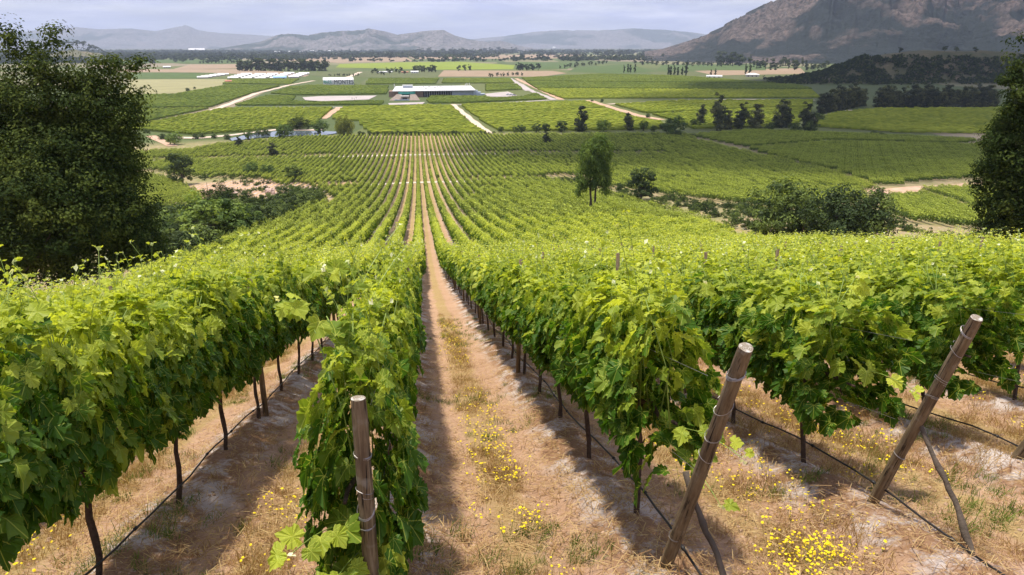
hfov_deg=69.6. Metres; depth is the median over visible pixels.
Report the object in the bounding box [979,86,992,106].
gum tree
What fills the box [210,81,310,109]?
road
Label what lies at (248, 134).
tree
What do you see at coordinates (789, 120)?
gum tree
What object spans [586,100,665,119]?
road
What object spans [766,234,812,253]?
grapevine
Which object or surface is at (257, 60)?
gum tree
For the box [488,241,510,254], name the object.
grapevine
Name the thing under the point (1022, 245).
grapevine
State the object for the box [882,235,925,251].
grapevine
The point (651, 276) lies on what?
grapevine
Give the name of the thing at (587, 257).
grapevine
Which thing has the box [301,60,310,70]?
gum tree
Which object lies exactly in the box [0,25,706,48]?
hills
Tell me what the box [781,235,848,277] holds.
grapevine
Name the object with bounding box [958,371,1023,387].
drip hose
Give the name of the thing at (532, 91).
road
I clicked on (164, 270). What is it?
grapevine
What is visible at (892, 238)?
grapevine
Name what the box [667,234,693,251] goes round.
grapevine
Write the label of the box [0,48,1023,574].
ground
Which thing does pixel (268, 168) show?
tree
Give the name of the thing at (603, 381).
grapevine
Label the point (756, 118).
gum tree
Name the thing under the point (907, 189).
road
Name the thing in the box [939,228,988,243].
grapevine
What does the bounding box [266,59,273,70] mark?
gum tree
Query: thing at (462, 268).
grapevine
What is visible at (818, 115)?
shrub
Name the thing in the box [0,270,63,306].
grapevine
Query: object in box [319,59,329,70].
gum tree
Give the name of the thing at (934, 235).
grapevine
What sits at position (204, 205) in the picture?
shrub
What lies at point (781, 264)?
grapevine
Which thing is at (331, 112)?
road
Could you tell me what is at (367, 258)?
grapevine
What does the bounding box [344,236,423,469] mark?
grapevine
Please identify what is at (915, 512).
drip hose
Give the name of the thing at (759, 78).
crop field
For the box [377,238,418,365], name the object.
grapevine
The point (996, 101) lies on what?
gum tree
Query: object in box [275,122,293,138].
tree
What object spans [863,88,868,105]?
gum tree
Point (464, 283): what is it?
grapevine
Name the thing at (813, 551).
yellow wildflowers
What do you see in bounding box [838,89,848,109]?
gum tree
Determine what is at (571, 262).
grapevine
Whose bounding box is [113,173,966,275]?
scrub
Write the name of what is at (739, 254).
grapevine
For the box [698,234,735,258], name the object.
grapevine
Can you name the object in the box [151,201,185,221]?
shrub
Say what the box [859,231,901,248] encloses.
grapevine
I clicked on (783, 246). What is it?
grapevine
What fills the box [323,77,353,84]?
white shed
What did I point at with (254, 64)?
gum tree
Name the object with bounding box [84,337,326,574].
drip hose
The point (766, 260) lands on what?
grapevine
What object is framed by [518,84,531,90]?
gravel yard
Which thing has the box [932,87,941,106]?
gum tree
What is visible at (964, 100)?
gum tree
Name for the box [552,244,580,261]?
grapevine
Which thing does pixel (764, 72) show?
crop field
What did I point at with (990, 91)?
gum tree
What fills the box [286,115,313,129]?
tree
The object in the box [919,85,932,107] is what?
gum tree
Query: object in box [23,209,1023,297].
vineyard rows
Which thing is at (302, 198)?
shrub
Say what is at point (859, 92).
gum tree
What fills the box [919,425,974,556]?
prop stick
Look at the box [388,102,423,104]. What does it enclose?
plaza
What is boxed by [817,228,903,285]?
grapevine
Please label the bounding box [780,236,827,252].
grapevine
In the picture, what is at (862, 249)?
grapevine
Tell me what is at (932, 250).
grapevine
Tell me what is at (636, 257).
grapevine
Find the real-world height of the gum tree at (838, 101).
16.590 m
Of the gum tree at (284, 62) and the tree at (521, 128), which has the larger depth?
the gum tree at (284, 62)
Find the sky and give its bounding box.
[0,0,774,38]
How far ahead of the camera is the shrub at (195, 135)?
427.24 m
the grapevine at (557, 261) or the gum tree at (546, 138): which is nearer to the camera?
the grapevine at (557, 261)
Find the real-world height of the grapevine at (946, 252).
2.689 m
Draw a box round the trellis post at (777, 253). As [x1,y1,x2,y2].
[774,247,779,269]
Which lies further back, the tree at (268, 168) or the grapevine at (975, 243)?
the tree at (268, 168)
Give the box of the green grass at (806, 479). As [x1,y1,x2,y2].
[40,313,1023,574]
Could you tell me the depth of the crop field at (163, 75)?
1346.17 m
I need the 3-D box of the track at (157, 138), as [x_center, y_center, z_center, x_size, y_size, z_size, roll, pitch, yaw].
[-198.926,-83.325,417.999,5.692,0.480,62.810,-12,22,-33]
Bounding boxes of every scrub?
[32,41,1023,84]
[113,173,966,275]
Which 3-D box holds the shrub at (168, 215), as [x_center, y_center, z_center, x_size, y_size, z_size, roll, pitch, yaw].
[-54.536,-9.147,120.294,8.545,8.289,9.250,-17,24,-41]
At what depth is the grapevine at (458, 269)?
27.58 m
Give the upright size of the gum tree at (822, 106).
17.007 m
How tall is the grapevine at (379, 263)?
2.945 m
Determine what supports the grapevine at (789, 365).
on the ground at (442, 296)
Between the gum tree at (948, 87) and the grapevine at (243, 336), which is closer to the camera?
the grapevine at (243, 336)
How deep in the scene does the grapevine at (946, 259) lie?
15.23 m
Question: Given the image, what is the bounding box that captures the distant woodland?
[0,48,771,63]
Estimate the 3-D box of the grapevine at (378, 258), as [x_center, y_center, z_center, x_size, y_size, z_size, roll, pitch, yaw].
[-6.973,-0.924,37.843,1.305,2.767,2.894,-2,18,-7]
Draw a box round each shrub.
[128,228,211,270]
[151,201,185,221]
[153,207,185,245]
[158,134,165,139]
[159,202,229,246]
[174,222,227,247]
[175,190,251,235]
[192,133,198,138]
[197,181,239,201]
[211,202,252,236]
[219,187,237,198]
[222,198,247,210]
[230,203,266,229]
[233,189,255,202]
[244,196,264,205]
[247,202,284,225]
[254,130,263,135]
[255,192,275,205]
[260,199,296,219]
[262,129,270,134]
[269,192,301,210]
[271,185,297,197]
[288,182,306,191]
[292,188,317,205]
[310,193,325,201]
[615,183,623,190]
[659,196,667,201]
[672,130,681,136]
[673,201,680,207]
[688,205,700,212]
[690,118,701,124]
[708,209,719,217]
[728,214,739,224]
[736,174,819,235]
[740,217,755,228]
[763,123,774,128]
[769,120,780,127]
[771,187,834,235]
[788,121,802,130]
[795,183,874,238]
[802,120,820,131]
[813,112,824,119]
[829,184,907,238]
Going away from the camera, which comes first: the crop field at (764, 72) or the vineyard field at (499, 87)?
the vineyard field at (499, 87)
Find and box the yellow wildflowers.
[5,319,1023,574]
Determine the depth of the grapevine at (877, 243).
27.49 m
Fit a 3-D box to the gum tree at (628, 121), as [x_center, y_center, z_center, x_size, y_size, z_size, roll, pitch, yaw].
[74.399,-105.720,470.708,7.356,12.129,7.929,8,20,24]
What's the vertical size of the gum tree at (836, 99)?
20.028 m
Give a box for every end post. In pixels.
[351,395,378,574]
[659,342,752,567]
[867,314,982,504]
[1010,439,1023,459]
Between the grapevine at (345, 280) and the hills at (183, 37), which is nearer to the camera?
the grapevine at (345, 280)
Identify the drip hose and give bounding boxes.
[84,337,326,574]
[456,283,701,574]
[711,396,1004,574]
[904,403,1018,446]
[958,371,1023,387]
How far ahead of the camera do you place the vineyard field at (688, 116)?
555.62 m
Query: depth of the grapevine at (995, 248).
19.59 m
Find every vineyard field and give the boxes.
[115,106,208,123]
[119,83,279,107]
[120,106,332,133]
[222,78,298,84]
[235,95,383,105]
[271,84,388,94]
[332,104,465,120]
[359,118,485,133]
[366,78,438,83]
[426,92,546,102]
[442,78,513,82]
[462,100,605,111]
[470,107,666,130]
[485,83,521,90]
[521,73,775,82]
[526,80,811,88]
[537,87,819,98]
[615,98,812,112]
[652,106,811,128]
[816,106,1022,133]
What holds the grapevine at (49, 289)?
on the ground at (442, 296)
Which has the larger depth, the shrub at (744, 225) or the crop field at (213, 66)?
the crop field at (213, 66)
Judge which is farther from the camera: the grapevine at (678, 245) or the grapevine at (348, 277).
the grapevine at (678, 245)
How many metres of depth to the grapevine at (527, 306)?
9.93 m
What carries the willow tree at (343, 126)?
on the ground at (442, 296)
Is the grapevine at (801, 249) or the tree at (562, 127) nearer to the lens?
the grapevine at (801, 249)
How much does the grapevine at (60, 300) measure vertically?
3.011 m
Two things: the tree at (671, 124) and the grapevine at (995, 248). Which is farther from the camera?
the tree at (671, 124)
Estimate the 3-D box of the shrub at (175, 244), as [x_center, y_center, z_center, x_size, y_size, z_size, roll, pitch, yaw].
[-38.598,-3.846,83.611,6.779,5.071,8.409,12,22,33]
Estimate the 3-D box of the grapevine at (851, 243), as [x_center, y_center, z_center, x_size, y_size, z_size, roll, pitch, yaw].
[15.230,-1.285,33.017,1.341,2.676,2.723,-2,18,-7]
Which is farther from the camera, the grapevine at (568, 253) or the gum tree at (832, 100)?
the gum tree at (832, 100)
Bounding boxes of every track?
[147,135,177,145]
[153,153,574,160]
[182,129,321,138]
[378,181,464,184]
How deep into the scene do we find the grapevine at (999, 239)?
26.86 m
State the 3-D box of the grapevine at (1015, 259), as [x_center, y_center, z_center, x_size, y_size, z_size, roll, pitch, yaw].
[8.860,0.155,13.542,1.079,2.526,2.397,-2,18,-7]
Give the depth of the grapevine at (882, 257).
16.61 m
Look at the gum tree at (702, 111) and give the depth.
500.55 m
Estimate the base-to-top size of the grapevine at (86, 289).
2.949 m
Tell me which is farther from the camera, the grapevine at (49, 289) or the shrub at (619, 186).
the shrub at (619, 186)
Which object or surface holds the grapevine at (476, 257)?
on the ground at (442, 296)
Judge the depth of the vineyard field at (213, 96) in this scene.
768.04 m
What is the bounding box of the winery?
[389,83,484,100]
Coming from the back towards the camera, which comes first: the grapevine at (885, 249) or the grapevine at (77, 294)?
the grapevine at (885, 249)
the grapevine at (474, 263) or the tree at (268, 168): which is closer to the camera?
the grapevine at (474, 263)
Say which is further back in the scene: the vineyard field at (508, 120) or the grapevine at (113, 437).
the vineyard field at (508, 120)
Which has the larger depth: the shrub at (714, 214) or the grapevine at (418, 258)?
the shrub at (714, 214)
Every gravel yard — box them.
[303,95,376,100]
[486,91,516,96]
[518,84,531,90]
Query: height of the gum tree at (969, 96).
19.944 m
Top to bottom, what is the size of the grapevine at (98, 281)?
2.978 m
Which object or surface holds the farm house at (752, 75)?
on the ground at (442, 296)
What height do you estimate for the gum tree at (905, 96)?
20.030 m
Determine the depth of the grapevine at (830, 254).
18.78 m
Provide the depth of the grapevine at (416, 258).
27.19 m
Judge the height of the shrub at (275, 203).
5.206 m
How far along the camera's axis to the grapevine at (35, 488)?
4.20 m
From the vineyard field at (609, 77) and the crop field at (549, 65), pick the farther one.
the crop field at (549, 65)
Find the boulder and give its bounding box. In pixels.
[265,187,274,193]
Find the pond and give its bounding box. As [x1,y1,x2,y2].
[228,131,336,140]
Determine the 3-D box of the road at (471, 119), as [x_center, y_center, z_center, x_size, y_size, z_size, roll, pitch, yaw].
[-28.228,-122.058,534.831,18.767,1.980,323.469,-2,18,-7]
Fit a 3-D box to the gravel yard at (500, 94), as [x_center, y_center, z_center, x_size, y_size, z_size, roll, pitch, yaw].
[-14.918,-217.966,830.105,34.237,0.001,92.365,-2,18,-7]
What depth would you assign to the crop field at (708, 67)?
1836.03 m
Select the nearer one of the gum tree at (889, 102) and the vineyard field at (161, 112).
the vineyard field at (161, 112)
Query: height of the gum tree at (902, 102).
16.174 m
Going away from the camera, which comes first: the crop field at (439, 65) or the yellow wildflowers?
the yellow wildflowers
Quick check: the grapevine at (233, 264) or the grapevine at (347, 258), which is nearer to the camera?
the grapevine at (233, 264)
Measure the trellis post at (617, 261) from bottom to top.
2.521 m
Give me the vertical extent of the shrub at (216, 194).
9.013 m
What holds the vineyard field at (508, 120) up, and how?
on the ground at (442, 296)
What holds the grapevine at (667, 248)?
on the ground at (442, 296)
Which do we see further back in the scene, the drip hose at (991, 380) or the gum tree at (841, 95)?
the gum tree at (841, 95)
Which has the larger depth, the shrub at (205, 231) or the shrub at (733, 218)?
the shrub at (733, 218)
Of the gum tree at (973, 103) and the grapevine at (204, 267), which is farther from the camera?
the gum tree at (973, 103)
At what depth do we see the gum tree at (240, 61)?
1585.65 m
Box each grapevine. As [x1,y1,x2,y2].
[0,244,91,571]
[0,245,181,574]
[0,259,75,361]
[0,259,124,380]
[0,270,23,311]
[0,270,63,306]
[1,282,52,306]
[15,273,84,303]
[30,275,65,299]
[37,269,106,305]
[46,277,107,296]
[80,270,118,291]
[82,252,161,327]
[82,261,160,303]
[88,239,240,503]
[97,254,167,289]
[128,251,200,326]
[137,256,188,286]
[166,252,223,292]
[167,226,272,449]
[189,256,250,281]
[203,251,262,276]
[209,232,292,418]
[233,249,280,271]
[235,245,284,270]
[252,225,308,390]
[264,252,300,266]
[267,220,428,574]
[268,244,321,374]
[284,232,334,360]
[296,242,343,347]
[298,237,350,319]
[322,248,361,315]
[326,238,361,319]
[331,245,367,293]
[339,244,368,278]
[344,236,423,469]
[352,245,375,298]
[356,239,377,276]
[362,224,426,440]
[362,248,382,274]
[363,239,381,278]
[363,247,381,279]
[366,242,379,271]
[375,234,422,307]
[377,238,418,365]
[384,234,424,315]
[384,237,420,289]
[386,231,422,302]
[393,242,422,276]
[397,236,424,293]
[400,238,421,278]
[401,240,423,295]
[405,235,421,272]
[439,247,458,290]
[447,242,477,304]
[447,249,465,292]
[449,238,467,294]
[452,239,471,280]
[454,240,479,300]
[456,243,490,308]
[456,244,499,329]
[460,240,493,312]
[462,247,499,317]
[466,243,505,323]
[468,244,523,336]
[477,246,508,346]
[481,242,532,358]
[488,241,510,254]
[489,233,546,373]
[500,236,559,393]
[508,233,586,417]
[508,242,533,260]
[524,241,564,264]
[525,245,561,267]
[532,234,642,458]
[540,247,586,274]
[542,248,581,271]
[549,238,600,283]
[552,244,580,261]
[554,210,754,514]
[565,242,588,261]
[577,243,601,262]
[578,246,618,283]
[585,244,628,262]
[593,238,615,255]
[598,237,632,265]
[602,245,638,284]
[612,237,653,270]
[616,246,668,291]
[624,244,676,273]
[627,242,658,256]
[639,238,681,259]
[642,238,667,254]
[645,241,725,393]
[648,244,710,275]
[651,240,702,263]
[655,240,678,255]
[662,239,699,255]
[666,236,714,272]
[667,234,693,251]
[669,240,747,278]
[679,231,796,423]
[681,238,711,258]
[690,238,743,263]
[695,237,722,250]
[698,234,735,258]
[704,241,767,293]
[715,236,771,270]
[718,237,924,462]
[720,237,770,269]
[723,234,764,253]
[726,233,800,273]
[738,241,829,296]
[739,239,792,261]
[763,239,799,251]
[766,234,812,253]
[770,236,834,268]
[773,232,807,245]
[779,236,810,248]
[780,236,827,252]
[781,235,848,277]
[786,237,835,255]
[798,243,899,397]
[801,237,861,268]
[810,239,853,252]
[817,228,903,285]
[819,235,869,249]
[821,230,877,257]
[831,232,873,245]
[837,233,872,244]
[839,239,882,252]
[842,231,921,275]
[845,237,1023,426]
[846,235,894,250]
[850,233,924,257]
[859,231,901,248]
[867,230,903,243]
[870,232,935,254]
[878,232,994,336]
[882,226,972,264]
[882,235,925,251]
[885,233,931,245]
[890,224,969,254]
[891,229,925,243]
[896,231,976,270]
[907,227,965,248]
[911,227,960,250]
[929,228,1023,268]
[938,228,1021,258]
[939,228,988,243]
[941,228,1023,356]
[941,231,1017,252]
[942,227,994,248]
[944,233,1023,399]
[946,229,1002,247]
[971,229,1022,246]
[974,226,1021,243]
[981,231,1020,254]
[984,235,1022,248]
[991,241,1023,257]
[1001,250,1023,257]
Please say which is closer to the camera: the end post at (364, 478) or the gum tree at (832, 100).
the end post at (364, 478)
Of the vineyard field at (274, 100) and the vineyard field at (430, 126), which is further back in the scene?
the vineyard field at (274, 100)
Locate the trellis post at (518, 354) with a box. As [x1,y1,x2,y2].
[516,260,522,372]
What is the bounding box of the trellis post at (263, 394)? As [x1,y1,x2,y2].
[247,272,268,416]
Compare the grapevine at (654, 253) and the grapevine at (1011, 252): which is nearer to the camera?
the grapevine at (1011, 252)
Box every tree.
[0,13,178,297]
[162,151,195,184]
[166,131,183,143]
[234,135,242,146]
[237,59,243,70]
[242,131,253,139]
[242,161,258,175]
[251,58,260,70]
[255,58,262,70]
[259,61,265,70]
[259,163,275,173]
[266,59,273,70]
[266,143,279,156]
[272,58,278,70]
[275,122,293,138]
[281,164,303,181]
[283,60,290,70]
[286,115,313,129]
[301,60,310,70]
[309,119,328,133]
[312,61,318,70]
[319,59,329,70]
[334,115,354,135]
[517,125,525,132]
[531,123,542,132]
[541,123,551,131]
[542,131,551,142]
[555,120,567,131]
[574,106,588,131]
[574,131,616,205]
[596,118,610,130]
[624,113,634,130]
[625,167,658,198]
[639,120,647,130]
[662,115,688,133]
[696,104,707,122]
[709,92,729,130]
[715,51,722,61]
[718,51,727,63]
[723,55,730,64]
[724,110,733,129]
[728,51,736,65]
[733,53,740,64]
[733,102,750,128]
[737,54,743,65]
[747,54,752,63]
[747,104,765,128]
[771,99,791,127]
[785,108,794,126]
[791,60,798,69]
[797,101,817,130]
[815,93,829,113]
[817,92,832,110]
[827,93,834,111]
[828,89,839,111]
[834,85,846,110]
[834,92,841,110]
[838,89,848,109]
[843,89,851,108]
[846,85,857,108]
[852,81,863,107]
[856,89,864,106]
[859,89,865,105]
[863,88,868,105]
[872,87,885,106]
[878,84,892,106]
[885,86,896,106]
[888,85,898,104]
[894,90,903,106]
[894,91,901,106]
[900,86,909,106]
[903,91,914,106]
[908,83,919,106]
[909,85,922,106]
[918,88,926,106]
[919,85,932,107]
[920,84,935,107]
[927,90,937,106]
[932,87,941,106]
[939,84,955,106]
[939,88,951,106]
[949,89,958,106]
[955,89,961,106]
[958,86,968,106]
[962,85,973,106]
[964,29,1023,241]
[966,85,978,106]
[972,82,986,106]
[972,87,988,106]
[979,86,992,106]
[984,85,998,105]
[987,91,997,105]
[993,92,1001,106]
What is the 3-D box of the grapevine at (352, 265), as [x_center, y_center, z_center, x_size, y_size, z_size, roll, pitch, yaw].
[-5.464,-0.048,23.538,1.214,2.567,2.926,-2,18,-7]
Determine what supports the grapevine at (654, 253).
on the ground at (442, 296)
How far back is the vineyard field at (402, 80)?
1105.91 m
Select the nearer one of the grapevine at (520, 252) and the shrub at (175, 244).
the grapevine at (520, 252)
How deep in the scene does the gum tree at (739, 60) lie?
1950.70 m
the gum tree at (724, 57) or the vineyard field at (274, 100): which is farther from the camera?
the gum tree at (724, 57)
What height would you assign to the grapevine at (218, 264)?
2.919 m
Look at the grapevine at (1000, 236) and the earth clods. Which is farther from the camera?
the grapevine at (1000, 236)
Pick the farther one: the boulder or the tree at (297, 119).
the tree at (297, 119)
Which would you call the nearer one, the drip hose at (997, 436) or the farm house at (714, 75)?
the drip hose at (997, 436)
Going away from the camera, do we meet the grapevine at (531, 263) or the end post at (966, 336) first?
the end post at (966, 336)
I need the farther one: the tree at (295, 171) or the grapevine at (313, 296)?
the tree at (295, 171)
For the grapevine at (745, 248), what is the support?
on the ground at (442, 296)
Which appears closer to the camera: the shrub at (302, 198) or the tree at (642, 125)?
the shrub at (302, 198)
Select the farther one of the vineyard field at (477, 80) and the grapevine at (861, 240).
the vineyard field at (477, 80)
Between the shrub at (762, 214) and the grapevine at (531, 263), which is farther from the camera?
the shrub at (762, 214)
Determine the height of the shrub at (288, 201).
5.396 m
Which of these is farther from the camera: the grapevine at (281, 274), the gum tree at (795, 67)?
the gum tree at (795, 67)
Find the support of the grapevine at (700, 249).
on the ground at (442, 296)
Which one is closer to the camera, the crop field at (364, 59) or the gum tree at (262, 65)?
the gum tree at (262, 65)
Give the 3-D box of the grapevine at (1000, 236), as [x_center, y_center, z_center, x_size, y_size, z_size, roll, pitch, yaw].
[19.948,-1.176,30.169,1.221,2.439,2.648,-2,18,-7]
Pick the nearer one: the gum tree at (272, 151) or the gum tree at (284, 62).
the gum tree at (272, 151)
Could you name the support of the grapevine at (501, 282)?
on the ground at (442, 296)
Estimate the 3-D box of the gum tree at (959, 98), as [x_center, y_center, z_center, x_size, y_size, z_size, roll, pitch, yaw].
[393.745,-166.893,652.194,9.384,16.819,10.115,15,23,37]
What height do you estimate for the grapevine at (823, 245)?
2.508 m
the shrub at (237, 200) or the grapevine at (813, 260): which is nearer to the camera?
the grapevine at (813, 260)
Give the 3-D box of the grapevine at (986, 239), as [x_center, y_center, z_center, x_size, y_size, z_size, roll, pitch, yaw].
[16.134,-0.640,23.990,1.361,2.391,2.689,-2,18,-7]
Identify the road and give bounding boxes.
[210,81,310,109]
[322,107,341,118]
[452,104,498,140]
[511,78,554,99]
[514,78,563,99]
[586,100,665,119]
[865,182,975,193]
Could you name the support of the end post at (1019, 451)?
on the ground at (442, 296)
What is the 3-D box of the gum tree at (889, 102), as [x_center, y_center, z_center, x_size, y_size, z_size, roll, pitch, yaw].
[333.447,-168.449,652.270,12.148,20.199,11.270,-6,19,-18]
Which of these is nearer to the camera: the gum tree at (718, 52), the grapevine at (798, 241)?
the grapevine at (798, 241)
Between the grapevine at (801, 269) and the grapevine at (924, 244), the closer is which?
the grapevine at (801, 269)
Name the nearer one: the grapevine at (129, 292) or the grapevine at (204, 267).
the grapevine at (129, 292)
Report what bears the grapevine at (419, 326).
on the ground at (442, 296)
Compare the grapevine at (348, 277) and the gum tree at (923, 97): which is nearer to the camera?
the grapevine at (348, 277)
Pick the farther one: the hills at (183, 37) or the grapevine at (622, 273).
the hills at (183, 37)
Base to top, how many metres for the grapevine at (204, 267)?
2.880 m
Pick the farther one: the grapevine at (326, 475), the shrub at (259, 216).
the shrub at (259, 216)
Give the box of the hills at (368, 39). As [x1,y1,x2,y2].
[219,28,537,51]
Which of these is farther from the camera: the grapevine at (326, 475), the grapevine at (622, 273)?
the grapevine at (622, 273)
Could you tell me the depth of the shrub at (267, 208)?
131.16 m
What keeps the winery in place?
on the ground at (442, 296)
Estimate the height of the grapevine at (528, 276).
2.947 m
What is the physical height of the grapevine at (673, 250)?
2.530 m
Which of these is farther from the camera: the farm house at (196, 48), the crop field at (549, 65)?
the farm house at (196, 48)
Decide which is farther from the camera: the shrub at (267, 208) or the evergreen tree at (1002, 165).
the shrub at (267, 208)
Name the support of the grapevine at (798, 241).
on the ground at (442, 296)
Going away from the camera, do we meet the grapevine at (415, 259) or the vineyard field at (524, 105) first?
the grapevine at (415, 259)
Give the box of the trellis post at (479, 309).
[478,255,480,323]
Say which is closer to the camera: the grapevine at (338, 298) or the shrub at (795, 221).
the grapevine at (338, 298)
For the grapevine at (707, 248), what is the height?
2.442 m
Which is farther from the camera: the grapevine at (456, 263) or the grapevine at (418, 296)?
the grapevine at (456, 263)
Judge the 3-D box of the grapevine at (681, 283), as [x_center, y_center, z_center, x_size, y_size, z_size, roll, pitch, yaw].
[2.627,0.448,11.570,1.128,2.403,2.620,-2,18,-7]
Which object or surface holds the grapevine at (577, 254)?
on the ground at (442, 296)
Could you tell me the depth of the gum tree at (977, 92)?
648.33 m
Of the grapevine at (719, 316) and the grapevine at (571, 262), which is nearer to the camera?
the grapevine at (719, 316)
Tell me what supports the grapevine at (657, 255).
on the ground at (442, 296)
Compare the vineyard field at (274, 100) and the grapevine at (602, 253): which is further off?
the vineyard field at (274, 100)
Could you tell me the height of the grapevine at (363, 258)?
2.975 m
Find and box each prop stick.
[682,471,726,574]
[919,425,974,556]
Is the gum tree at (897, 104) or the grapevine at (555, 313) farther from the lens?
the gum tree at (897, 104)
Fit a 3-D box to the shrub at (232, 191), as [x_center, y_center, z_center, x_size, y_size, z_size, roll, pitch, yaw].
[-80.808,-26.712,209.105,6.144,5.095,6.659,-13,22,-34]
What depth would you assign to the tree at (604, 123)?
463.05 m
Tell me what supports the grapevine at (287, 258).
on the ground at (442, 296)
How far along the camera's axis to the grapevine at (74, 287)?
18.70 m
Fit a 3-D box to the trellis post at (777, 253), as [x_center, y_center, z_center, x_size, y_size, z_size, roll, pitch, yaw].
[6.146,0.271,17.467,0.084,2.521,0.086,2,18,2]
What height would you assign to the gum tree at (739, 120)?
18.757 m
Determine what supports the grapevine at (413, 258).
on the ground at (442, 296)
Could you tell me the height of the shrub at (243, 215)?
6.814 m
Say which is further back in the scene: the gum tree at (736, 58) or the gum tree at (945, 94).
the gum tree at (736, 58)
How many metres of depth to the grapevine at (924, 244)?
24.52 m
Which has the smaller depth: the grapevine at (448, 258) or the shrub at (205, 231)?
the grapevine at (448, 258)
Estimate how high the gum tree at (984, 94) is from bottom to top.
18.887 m
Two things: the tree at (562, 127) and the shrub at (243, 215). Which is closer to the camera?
the shrub at (243, 215)
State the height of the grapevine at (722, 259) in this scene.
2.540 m
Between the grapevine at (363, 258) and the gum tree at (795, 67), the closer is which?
the grapevine at (363, 258)
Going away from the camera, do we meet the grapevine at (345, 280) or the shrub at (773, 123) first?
the grapevine at (345, 280)
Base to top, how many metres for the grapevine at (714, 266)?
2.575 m
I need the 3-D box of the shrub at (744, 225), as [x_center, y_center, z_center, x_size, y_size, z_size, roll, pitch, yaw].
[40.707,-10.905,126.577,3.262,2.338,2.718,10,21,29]
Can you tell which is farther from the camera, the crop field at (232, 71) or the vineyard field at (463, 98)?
the crop field at (232, 71)
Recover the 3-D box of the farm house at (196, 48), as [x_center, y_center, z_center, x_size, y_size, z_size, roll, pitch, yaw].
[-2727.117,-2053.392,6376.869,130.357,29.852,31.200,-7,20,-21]
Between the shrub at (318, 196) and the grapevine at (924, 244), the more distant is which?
the shrub at (318, 196)
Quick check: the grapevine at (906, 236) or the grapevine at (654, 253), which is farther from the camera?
the grapevine at (906, 236)
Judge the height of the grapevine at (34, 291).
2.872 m
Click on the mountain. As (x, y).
(822, 31)
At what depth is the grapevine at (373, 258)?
34.39 m
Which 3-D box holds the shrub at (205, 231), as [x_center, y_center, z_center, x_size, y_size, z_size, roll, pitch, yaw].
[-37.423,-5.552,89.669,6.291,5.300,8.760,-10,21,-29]
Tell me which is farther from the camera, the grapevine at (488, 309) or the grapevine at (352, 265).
the grapevine at (352, 265)
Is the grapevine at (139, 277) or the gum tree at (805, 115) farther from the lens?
the gum tree at (805, 115)
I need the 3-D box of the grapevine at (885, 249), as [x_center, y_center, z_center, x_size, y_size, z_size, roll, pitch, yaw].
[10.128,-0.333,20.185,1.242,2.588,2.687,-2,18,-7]
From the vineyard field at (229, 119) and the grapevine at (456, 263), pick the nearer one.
the grapevine at (456, 263)
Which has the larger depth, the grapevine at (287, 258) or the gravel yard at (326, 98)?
the gravel yard at (326, 98)
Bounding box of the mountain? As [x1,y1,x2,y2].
[644,0,1023,63]
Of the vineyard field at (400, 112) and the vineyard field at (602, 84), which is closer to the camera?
the vineyard field at (400, 112)
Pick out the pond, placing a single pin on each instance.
(298, 133)
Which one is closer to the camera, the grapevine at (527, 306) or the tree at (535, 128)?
the grapevine at (527, 306)
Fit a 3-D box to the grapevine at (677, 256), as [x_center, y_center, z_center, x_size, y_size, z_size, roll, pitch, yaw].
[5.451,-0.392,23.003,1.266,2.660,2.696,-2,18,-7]
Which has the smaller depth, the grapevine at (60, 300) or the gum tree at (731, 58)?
the grapevine at (60, 300)
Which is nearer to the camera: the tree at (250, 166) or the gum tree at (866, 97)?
the tree at (250, 166)
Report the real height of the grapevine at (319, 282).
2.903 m
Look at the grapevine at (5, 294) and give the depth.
11.78 m
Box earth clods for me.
[6,378,1023,574]
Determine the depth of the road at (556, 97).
896.68 m
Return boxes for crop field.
[119,69,307,76]
[120,79,226,94]
[123,59,241,62]
[126,73,200,78]
[175,64,236,68]
[263,57,411,62]
[294,71,442,77]
[337,62,514,69]
[409,54,572,58]
[438,70,564,76]
[515,62,573,68]
[568,64,654,72]
[647,71,705,75]
[657,64,765,69]
[697,68,804,74]
[699,75,792,80]
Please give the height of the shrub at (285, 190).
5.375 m
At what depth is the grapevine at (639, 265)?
19.81 m
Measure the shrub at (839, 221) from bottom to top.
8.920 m
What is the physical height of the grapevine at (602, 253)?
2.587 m
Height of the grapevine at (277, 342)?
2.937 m
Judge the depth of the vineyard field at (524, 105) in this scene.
648.80 m
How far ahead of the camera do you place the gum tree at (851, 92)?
634.18 m
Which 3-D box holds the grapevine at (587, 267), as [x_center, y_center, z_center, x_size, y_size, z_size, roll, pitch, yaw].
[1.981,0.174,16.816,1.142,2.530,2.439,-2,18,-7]
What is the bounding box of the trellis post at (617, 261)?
[616,253,619,278]
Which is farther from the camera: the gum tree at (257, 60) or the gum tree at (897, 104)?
the gum tree at (257, 60)
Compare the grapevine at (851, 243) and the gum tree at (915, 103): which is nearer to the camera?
the grapevine at (851, 243)
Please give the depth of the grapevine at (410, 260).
16.27 m
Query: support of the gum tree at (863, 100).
on the ground at (442, 296)
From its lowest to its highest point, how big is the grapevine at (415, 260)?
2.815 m
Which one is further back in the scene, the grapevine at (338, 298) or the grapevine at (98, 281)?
the grapevine at (98, 281)
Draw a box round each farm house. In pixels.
[188,48,204,50]
[706,75,721,76]
[745,73,759,76]
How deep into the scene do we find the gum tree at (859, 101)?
653.95 m
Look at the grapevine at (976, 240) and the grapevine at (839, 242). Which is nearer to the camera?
the grapevine at (976, 240)

